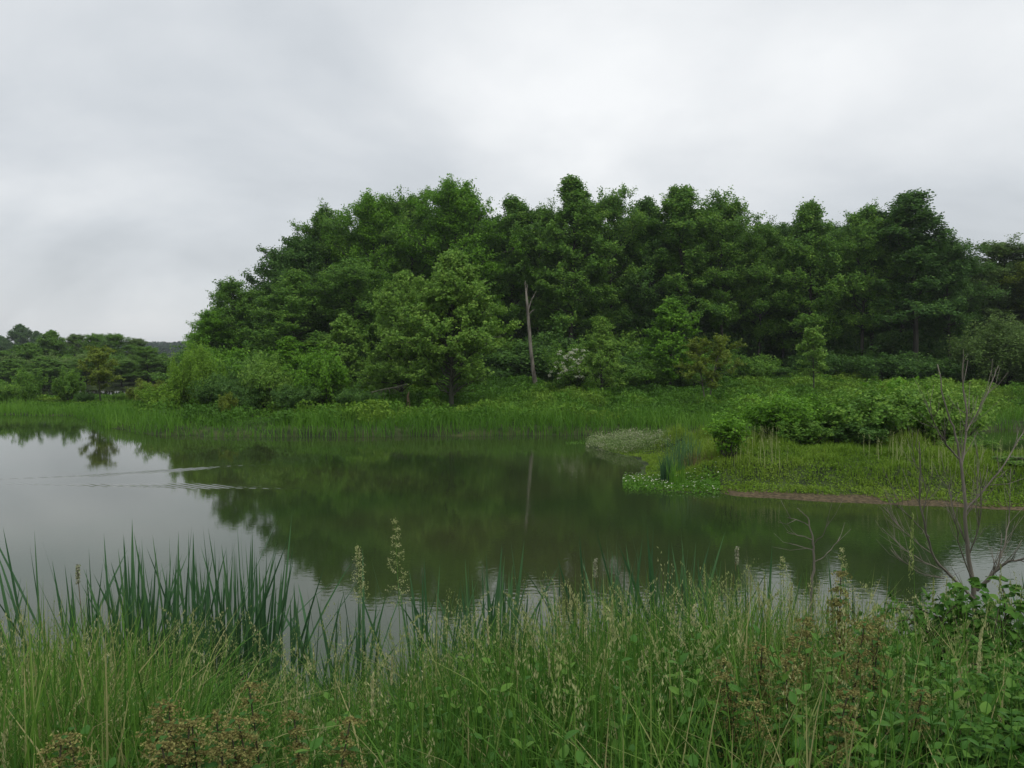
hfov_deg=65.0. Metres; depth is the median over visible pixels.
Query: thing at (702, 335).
bush
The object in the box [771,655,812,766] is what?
nettle
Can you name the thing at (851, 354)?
bush
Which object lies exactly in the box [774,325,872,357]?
bush
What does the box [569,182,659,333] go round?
alder tree
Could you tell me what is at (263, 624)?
cattail
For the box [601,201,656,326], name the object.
alder tree
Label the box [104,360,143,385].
background tree
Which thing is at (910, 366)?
bush
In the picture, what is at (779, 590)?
flowering grass
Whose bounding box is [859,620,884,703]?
nettle
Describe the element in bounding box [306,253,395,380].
alder tree
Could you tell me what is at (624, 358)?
bush
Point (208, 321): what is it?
leafy tree
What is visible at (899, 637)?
bramble bush
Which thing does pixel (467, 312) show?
alder tree
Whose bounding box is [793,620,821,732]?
nettle
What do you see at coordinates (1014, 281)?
leafy tree
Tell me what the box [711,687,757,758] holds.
nettle
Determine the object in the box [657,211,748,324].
alder tree
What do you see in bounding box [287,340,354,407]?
bush
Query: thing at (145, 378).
bush
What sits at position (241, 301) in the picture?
leafy tree
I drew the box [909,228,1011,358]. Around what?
leafy tree
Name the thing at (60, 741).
nettle
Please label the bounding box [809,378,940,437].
bush
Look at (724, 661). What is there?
nettle
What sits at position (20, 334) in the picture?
oak tree
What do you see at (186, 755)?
nettle
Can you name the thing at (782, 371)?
bush
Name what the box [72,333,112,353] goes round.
background tree
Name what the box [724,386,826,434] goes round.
bush
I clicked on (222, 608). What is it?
cattail
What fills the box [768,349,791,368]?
bush
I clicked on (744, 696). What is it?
nettle
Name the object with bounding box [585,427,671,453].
pale flowers
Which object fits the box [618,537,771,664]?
cattail
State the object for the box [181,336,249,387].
bush
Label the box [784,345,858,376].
bush
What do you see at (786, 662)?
nettle
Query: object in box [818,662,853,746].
nettle
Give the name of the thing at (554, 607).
cattail
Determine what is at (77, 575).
cattail
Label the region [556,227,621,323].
alder tree
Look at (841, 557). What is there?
flowering grass
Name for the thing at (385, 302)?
alder tree
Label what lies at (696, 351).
young tree
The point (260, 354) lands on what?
bush
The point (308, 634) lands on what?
cattail
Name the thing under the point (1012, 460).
bush
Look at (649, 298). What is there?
alder tree
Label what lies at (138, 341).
background tree
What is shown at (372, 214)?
leafy tree
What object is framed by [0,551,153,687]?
cattail
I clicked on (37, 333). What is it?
oak tree
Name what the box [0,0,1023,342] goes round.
sky
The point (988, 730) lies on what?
bramble bush
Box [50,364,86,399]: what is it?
bush
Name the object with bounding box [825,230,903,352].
alder tree
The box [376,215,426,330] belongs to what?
alder tree
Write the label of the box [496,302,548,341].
bush
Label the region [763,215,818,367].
alder tree
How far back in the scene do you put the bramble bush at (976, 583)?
4.38 m
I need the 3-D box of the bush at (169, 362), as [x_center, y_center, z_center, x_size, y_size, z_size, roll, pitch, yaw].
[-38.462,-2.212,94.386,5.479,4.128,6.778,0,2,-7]
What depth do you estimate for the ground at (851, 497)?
19.24 m
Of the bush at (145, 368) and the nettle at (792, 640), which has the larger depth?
the bush at (145, 368)
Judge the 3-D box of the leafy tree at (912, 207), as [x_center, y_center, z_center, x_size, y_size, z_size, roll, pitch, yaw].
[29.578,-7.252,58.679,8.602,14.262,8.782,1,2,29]
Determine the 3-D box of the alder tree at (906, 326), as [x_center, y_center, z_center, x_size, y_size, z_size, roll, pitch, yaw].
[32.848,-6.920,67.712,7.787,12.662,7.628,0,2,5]
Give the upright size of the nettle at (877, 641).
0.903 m
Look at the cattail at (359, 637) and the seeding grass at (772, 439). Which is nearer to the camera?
the cattail at (359, 637)
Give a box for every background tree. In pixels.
[0,350,24,359]
[0,358,32,383]
[8,342,42,359]
[14,356,68,387]
[35,329,80,358]
[59,333,93,356]
[61,358,106,384]
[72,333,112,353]
[89,332,137,357]
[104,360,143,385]
[123,346,167,382]
[124,337,152,358]
[158,353,170,360]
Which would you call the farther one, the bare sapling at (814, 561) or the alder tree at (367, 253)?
the alder tree at (367, 253)
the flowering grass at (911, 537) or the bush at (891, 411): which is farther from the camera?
the bush at (891, 411)
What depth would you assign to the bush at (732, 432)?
20.23 m
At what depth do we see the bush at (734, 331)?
63.83 m
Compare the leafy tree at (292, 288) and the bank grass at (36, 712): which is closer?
the bank grass at (36, 712)
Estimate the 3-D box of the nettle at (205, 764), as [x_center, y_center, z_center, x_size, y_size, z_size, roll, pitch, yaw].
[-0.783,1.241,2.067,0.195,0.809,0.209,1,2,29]
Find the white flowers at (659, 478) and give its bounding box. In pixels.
[624,466,718,488]
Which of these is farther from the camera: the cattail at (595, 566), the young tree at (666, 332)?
the young tree at (666, 332)
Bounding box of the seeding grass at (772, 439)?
[706,425,1022,473]
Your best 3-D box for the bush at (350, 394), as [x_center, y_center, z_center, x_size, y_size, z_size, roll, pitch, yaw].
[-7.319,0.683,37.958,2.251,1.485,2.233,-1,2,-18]
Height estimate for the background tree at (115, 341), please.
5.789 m
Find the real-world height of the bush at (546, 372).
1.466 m
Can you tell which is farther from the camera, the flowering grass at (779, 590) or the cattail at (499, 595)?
the cattail at (499, 595)
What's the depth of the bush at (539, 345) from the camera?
57.30 m
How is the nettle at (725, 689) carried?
on the ground at (851, 497)
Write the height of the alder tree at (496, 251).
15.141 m
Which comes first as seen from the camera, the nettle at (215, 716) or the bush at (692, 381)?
the nettle at (215, 716)
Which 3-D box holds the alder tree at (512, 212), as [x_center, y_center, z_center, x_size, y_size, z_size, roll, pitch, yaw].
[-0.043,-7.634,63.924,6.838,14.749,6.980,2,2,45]
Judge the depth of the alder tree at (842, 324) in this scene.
71.12 m
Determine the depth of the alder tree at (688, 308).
68.02 m
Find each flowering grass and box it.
[350,545,368,701]
[385,517,411,668]
[775,556,798,639]
[832,547,854,634]
[908,513,915,656]
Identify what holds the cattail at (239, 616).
on the ground at (851, 497)
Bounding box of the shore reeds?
[0,393,1023,436]
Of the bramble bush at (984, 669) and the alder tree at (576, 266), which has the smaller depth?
the bramble bush at (984, 669)
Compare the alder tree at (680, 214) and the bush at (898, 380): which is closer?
the bush at (898, 380)
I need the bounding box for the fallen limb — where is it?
[371,383,407,397]
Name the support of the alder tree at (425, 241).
on the ground at (851, 497)
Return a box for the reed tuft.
[663,459,684,483]
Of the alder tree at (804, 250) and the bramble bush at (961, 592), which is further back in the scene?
the alder tree at (804, 250)
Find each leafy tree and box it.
[175,307,251,371]
[185,276,274,358]
[239,234,345,357]
[243,267,332,358]
[321,188,428,337]
[390,173,529,335]
[526,173,625,344]
[857,187,984,360]
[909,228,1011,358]
[943,232,1023,332]
[983,255,1023,325]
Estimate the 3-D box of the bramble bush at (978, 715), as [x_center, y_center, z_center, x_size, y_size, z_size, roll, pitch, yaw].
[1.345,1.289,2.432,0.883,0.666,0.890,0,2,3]
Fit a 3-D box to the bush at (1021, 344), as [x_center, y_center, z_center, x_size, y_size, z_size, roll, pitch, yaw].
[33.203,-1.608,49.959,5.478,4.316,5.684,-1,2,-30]
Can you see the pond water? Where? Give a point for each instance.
(74, 491)
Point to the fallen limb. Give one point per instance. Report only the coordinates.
(393, 387)
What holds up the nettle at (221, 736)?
on the ground at (851, 497)
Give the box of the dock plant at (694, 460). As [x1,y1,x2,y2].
[681,449,712,466]
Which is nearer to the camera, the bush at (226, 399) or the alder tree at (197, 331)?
the bush at (226, 399)
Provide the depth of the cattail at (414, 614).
5.49 m
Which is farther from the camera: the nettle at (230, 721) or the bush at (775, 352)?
the bush at (775, 352)
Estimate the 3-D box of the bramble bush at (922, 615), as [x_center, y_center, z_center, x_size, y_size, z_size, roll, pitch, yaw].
[2.284,1.860,4.550,1.166,1.413,1.156,1,2,31]
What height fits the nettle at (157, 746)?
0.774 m
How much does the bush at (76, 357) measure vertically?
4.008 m
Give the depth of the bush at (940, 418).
22.65 m
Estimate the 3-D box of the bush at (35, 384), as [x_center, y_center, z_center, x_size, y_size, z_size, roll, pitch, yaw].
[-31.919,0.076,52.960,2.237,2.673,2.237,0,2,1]
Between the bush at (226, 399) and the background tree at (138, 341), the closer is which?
the bush at (226, 399)
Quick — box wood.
[59,341,186,356]
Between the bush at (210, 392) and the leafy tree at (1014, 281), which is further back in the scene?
the leafy tree at (1014, 281)
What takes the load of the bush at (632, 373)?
on the ground at (851, 497)
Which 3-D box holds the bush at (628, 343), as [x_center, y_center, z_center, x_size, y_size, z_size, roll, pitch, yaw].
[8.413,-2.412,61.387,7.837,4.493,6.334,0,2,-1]
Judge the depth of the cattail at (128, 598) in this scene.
5.61 m
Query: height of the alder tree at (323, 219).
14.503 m
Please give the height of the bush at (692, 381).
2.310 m
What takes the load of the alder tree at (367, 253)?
on the ground at (851, 497)
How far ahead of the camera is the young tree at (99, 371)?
51.71 m
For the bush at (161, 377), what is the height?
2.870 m
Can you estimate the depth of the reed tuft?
19.20 m
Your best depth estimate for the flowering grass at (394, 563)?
3.93 m
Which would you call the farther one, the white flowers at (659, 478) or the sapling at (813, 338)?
the sapling at (813, 338)
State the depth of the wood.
581.24 m
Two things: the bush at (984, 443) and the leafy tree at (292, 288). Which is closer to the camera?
the bush at (984, 443)
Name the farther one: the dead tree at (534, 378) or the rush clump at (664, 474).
the dead tree at (534, 378)
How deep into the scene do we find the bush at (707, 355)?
60.22 m
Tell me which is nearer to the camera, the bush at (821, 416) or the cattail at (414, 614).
the cattail at (414, 614)
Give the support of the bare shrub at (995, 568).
on the ground at (851, 497)
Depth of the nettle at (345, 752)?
2.06 m
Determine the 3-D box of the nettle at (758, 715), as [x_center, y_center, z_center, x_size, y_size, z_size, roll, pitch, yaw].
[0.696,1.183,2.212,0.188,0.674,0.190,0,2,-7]
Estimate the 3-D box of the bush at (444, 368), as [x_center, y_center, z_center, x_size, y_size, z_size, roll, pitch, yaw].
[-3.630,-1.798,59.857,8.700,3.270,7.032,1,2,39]
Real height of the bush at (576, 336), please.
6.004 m
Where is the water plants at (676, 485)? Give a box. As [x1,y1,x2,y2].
[566,440,720,495]
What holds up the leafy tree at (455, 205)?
on the ground at (851, 497)
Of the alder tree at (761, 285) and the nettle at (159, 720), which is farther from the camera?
the alder tree at (761, 285)
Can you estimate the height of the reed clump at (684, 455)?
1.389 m
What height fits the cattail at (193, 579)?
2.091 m
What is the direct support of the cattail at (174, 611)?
on the ground at (851, 497)
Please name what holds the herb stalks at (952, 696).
on the ground at (851, 497)
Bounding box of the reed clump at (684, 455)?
[658,425,706,470]
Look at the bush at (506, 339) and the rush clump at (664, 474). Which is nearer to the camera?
the rush clump at (664, 474)
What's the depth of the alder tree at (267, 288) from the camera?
68.25 m
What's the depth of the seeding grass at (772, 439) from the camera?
19.52 m
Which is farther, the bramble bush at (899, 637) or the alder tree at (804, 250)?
the alder tree at (804, 250)
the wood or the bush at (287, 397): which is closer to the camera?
the bush at (287, 397)
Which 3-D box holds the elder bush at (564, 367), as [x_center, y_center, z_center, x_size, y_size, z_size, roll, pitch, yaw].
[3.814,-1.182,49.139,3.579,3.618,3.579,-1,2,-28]
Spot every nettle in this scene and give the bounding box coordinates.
[34,735,87,767]
[46,727,99,767]
[131,695,177,767]
[138,735,191,767]
[146,698,187,767]
[152,719,191,767]
[165,717,213,767]
[172,715,217,767]
[198,708,239,765]
[200,728,240,767]
[216,728,257,766]
[218,712,264,767]
[235,677,278,767]
[275,707,310,767]
[323,714,367,767]
[701,656,735,757]
[710,669,753,767]
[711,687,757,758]
[734,699,781,767]
[739,642,768,712]
[743,642,775,741]
[765,654,812,767]
[771,616,817,723]
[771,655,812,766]
[772,634,806,747]
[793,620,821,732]
[815,687,868,767]
[816,655,857,743]
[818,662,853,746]
[819,568,858,729]
[824,595,865,711]
[831,619,877,756]
[857,611,895,732]
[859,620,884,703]
[897,685,936,767]
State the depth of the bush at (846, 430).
21.69 m
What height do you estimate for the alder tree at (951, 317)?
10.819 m
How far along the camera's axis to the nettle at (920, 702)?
2.35 m
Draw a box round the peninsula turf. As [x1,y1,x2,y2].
[594,423,1023,506]
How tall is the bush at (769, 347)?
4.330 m
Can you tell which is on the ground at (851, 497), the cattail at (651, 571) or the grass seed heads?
the cattail at (651, 571)
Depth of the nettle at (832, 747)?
2.11 m
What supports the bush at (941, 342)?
on the ground at (851, 497)
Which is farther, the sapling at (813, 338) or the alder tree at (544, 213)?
the alder tree at (544, 213)
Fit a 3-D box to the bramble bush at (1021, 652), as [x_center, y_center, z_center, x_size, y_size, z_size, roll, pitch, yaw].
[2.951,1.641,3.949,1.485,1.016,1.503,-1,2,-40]
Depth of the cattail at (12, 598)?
5.52 m
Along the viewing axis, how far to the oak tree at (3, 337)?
233.78 m
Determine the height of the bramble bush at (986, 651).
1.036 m
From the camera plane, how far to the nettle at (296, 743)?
2.19 m
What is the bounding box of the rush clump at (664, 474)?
[657,453,677,480]
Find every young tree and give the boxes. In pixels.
[76,345,125,400]
[260,335,308,387]
[316,313,377,386]
[573,316,628,389]
[626,298,707,388]
[672,333,746,396]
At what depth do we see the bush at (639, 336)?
64.34 m
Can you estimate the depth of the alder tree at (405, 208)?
62.43 m
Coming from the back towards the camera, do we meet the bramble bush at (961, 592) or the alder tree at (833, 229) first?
the alder tree at (833, 229)
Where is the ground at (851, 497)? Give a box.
[4,354,1023,509]
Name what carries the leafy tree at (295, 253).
on the ground at (851, 497)
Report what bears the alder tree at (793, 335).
on the ground at (851, 497)
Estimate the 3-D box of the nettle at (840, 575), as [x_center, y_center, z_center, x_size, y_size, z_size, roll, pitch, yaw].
[1.195,1.205,2.939,0.179,1.050,0.199,-1,2,-41]
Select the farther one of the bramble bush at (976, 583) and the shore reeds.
the shore reeds
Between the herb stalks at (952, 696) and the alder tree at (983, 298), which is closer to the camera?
the herb stalks at (952, 696)
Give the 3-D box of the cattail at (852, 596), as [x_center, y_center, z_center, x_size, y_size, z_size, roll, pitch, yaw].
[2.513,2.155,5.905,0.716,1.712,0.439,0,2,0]
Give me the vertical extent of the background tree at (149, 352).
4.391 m
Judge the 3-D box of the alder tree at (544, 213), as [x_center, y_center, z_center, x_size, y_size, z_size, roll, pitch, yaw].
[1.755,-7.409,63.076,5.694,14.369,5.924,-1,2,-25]
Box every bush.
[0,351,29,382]
[0,375,29,402]
[9,365,47,400]
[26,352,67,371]
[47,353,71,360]
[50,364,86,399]
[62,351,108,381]
[74,389,95,401]
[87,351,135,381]
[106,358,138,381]
[110,391,128,399]
[125,377,166,401]
[132,378,188,408]
[134,357,155,379]
[138,357,170,380]
[148,371,184,391]
[161,350,184,375]
[166,341,226,403]
[172,330,211,366]
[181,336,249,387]
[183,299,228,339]
[185,365,250,407]
[217,340,287,393]
[217,380,268,410]
[217,391,238,412]
[237,351,293,411]
[267,346,345,383]
[271,379,323,412]
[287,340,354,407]
[333,383,378,407]
[346,323,399,372]
[364,361,416,390]
[424,351,510,374]
[473,362,525,378]
[477,347,553,375]
[481,334,521,364]
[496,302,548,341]
[510,323,596,376]
[519,311,622,353]
[522,325,586,348]
[539,335,600,389]
[539,368,559,380]
[584,326,645,365]
[609,353,676,387]
[611,343,708,365]
[613,310,656,341]
[641,319,724,346]
[666,356,722,387]
[676,335,742,370]
[687,306,767,368]
[702,412,752,457]
[716,361,798,378]
[719,348,782,378]
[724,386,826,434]
[740,334,781,360]
[764,349,794,369]
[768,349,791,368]
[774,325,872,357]
[774,416,842,444]
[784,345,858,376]
[805,395,859,435]
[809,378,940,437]
[809,619,942,695]
[816,653,1008,735]
[818,421,889,444]
[824,346,879,375]
[830,691,1023,766]
[844,345,935,380]
[846,587,992,664]
[856,709,1023,767]
[863,376,940,436]
[865,326,957,361]
[888,651,1023,745]
[890,575,1023,681]
[894,580,1023,670]
[897,373,999,446]
[899,621,1023,722]
[919,357,982,382]
[928,323,975,360]
[931,355,966,365]
[936,436,1001,451]
[944,309,1023,385]
[960,615,1023,682]
[991,454,1023,465]
[1005,333,1023,381]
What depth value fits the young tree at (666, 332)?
49.39 m
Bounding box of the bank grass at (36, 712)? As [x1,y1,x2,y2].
[0,556,1023,767]
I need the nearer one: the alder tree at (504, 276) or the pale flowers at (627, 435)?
the pale flowers at (627, 435)
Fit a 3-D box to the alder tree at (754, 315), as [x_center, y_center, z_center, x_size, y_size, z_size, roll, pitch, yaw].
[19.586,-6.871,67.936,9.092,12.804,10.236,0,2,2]
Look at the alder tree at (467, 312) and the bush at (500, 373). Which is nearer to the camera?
the alder tree at (467, 312)
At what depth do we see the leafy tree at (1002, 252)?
64.68 m
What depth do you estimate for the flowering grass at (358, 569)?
4.03 m
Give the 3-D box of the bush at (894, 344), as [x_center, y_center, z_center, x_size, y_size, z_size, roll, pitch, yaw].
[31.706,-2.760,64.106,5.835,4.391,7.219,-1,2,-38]
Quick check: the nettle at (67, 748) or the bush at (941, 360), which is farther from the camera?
the bush at (941, 360)
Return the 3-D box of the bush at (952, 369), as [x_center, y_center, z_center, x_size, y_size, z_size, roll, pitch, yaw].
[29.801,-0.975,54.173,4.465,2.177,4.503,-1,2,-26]
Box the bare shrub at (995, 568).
[873,349,1023,615]
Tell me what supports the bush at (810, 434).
on the ground at (851, 497)
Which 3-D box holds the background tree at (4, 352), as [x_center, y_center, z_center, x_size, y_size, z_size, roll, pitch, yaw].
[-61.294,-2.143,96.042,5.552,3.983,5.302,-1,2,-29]
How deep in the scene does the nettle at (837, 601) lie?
2.94 m
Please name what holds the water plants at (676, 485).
on the pond water
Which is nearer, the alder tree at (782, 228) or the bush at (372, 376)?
the bush at (372, 376)
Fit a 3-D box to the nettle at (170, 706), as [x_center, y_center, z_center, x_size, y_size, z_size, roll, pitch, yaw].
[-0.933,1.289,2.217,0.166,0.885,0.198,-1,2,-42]
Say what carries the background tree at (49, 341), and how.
on the ground at (851, 497)
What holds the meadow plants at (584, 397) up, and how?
on the ground at (851, 497)
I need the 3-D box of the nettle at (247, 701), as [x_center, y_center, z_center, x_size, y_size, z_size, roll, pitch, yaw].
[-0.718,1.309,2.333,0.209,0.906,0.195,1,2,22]
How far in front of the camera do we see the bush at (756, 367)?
54.21 m
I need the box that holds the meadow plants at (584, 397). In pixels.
[2,369,1023,426]
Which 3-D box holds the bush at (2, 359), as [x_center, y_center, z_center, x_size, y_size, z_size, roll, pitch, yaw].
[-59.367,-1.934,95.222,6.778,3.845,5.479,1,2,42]
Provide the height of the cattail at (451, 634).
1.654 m
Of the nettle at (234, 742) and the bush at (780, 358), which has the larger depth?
the bush at (780, 358)
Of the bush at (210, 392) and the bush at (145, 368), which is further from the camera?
the bush at (145, 368)
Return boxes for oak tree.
[0,323,39,356]
[0,336,11,350]
[31,331,41,346]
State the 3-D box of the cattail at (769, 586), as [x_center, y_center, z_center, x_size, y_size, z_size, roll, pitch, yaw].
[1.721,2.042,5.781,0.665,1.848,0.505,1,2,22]
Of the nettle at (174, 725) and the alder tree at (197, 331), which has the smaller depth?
the nettle at (174, 725)
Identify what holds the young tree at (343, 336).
on the ground at (851, 497)
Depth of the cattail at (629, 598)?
5.75 m
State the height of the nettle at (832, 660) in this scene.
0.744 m
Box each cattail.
[0,523,295,704]
[0,529,116,682]
[0,529,356,706]
[0,539,229,696]
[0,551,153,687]
[0,587,31,660]
[27,550,200,684]
[112,545,277,700]
[166,574,357,729]
[172,531,351,714]
[208,517,293,732]
[246,585,398,733]
[274,554,438,715]
[347,574,560,675]
[358,563,558,705]
[393,545,564,681]
[480,546,630,675]
[522,535,816,656]
[575,555,692,657]
[596,526,771,664]
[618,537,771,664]
[699,551,801,644]
[760,579,836,642]
[813,559,890,647]
[958,563,1023,644]
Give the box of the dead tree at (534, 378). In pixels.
[525,281,536,386]
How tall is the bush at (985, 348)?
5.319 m
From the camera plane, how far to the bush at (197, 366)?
40.48 m
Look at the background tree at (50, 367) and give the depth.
89.05 m
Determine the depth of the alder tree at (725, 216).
60.85 m
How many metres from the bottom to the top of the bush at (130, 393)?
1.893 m
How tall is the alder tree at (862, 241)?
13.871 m
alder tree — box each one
[169,307,258,352]
[231,271,300,334]
[266,198,369,332]
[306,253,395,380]
[343,228,398,318]
[354,268,434,397]
[375,185,449,311]
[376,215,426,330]
[378,247,523,409]
[383,211,495,309]
[459,209,522,322]
[477,193,545,341]
[487,218,527,304]
[499,197,564,338]
[520,228,597,329]
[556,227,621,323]
[564,223,617,310]
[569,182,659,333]
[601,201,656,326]
[606,195,703,339]
[624,184,734,340]
[632,221,698,323]
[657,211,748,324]
[683,185,766,350]
[705,235,801,337]
[715,216,795,359]
[756,196,867,352]
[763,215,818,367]
[767,239,840,339]
[793,223,846,310]
[805,225,860,332]
[814,197,935,377]
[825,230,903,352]
[864,253,938,335]
[906,265,1001,340]
[939,262,1022,333]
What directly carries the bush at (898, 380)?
on the ground at (851, 497)
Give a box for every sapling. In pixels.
[775,495,850,622]
[794,325,828,387]
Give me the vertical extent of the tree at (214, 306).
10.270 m
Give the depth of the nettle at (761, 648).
2.65 m
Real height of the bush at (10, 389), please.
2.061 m
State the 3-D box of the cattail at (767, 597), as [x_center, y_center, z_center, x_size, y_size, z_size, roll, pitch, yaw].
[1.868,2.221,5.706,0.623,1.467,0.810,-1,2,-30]
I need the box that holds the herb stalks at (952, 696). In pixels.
[0,622,1021,767]
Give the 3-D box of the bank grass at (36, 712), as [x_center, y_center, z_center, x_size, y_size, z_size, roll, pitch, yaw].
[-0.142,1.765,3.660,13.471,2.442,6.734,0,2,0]
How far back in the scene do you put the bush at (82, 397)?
51.77 m
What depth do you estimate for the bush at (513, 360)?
56.72 m
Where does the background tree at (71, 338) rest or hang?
on the ground at (851, 497)
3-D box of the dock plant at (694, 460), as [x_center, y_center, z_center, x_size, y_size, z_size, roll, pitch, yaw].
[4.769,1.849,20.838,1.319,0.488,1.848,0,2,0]
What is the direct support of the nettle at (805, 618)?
on the ground at (851, 497)
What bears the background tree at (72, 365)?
on the ground at (851, 497)
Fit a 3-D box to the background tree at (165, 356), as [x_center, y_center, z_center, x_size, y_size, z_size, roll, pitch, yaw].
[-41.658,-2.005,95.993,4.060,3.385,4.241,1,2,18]
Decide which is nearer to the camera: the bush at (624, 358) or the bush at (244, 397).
the bush at (244, 397)
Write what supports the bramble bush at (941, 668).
on the ground at (851, 497)
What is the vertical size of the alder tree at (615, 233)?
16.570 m
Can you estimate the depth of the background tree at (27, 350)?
99.17 m
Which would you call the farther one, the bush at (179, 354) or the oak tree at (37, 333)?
the oak tree at (37, 333)
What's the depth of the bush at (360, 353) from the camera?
57.76 m
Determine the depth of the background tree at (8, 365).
91.00 m
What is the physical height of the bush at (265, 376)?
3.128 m
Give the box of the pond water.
[0,387,1023,717]
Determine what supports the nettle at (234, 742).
on the ground at (851, 497)
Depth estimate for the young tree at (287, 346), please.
43.67 m
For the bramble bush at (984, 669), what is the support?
on the ground at (851, 497)
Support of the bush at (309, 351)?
on the ground at (851, 497)
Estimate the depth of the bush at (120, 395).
53.71 m
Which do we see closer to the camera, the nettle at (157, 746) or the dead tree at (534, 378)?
the nettle at (157, 746)
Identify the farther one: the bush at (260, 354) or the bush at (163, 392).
the bush at (260, 354)
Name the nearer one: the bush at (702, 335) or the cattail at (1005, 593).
the cattail at (1005, 593)
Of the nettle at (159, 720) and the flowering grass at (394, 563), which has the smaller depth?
the nettle at (159, 720)
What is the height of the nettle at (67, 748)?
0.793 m
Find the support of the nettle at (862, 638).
on the ground at (851, 497)
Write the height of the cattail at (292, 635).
1.792 m
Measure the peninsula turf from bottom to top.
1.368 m
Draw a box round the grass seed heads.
[0,547,1023,767]
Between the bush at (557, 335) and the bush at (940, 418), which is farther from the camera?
the bush at (557, 335)
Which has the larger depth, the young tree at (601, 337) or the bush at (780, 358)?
the bush at (780, 358)
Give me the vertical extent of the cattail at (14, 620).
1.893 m
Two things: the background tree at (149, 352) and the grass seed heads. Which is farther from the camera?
the background tree at (149, 352)

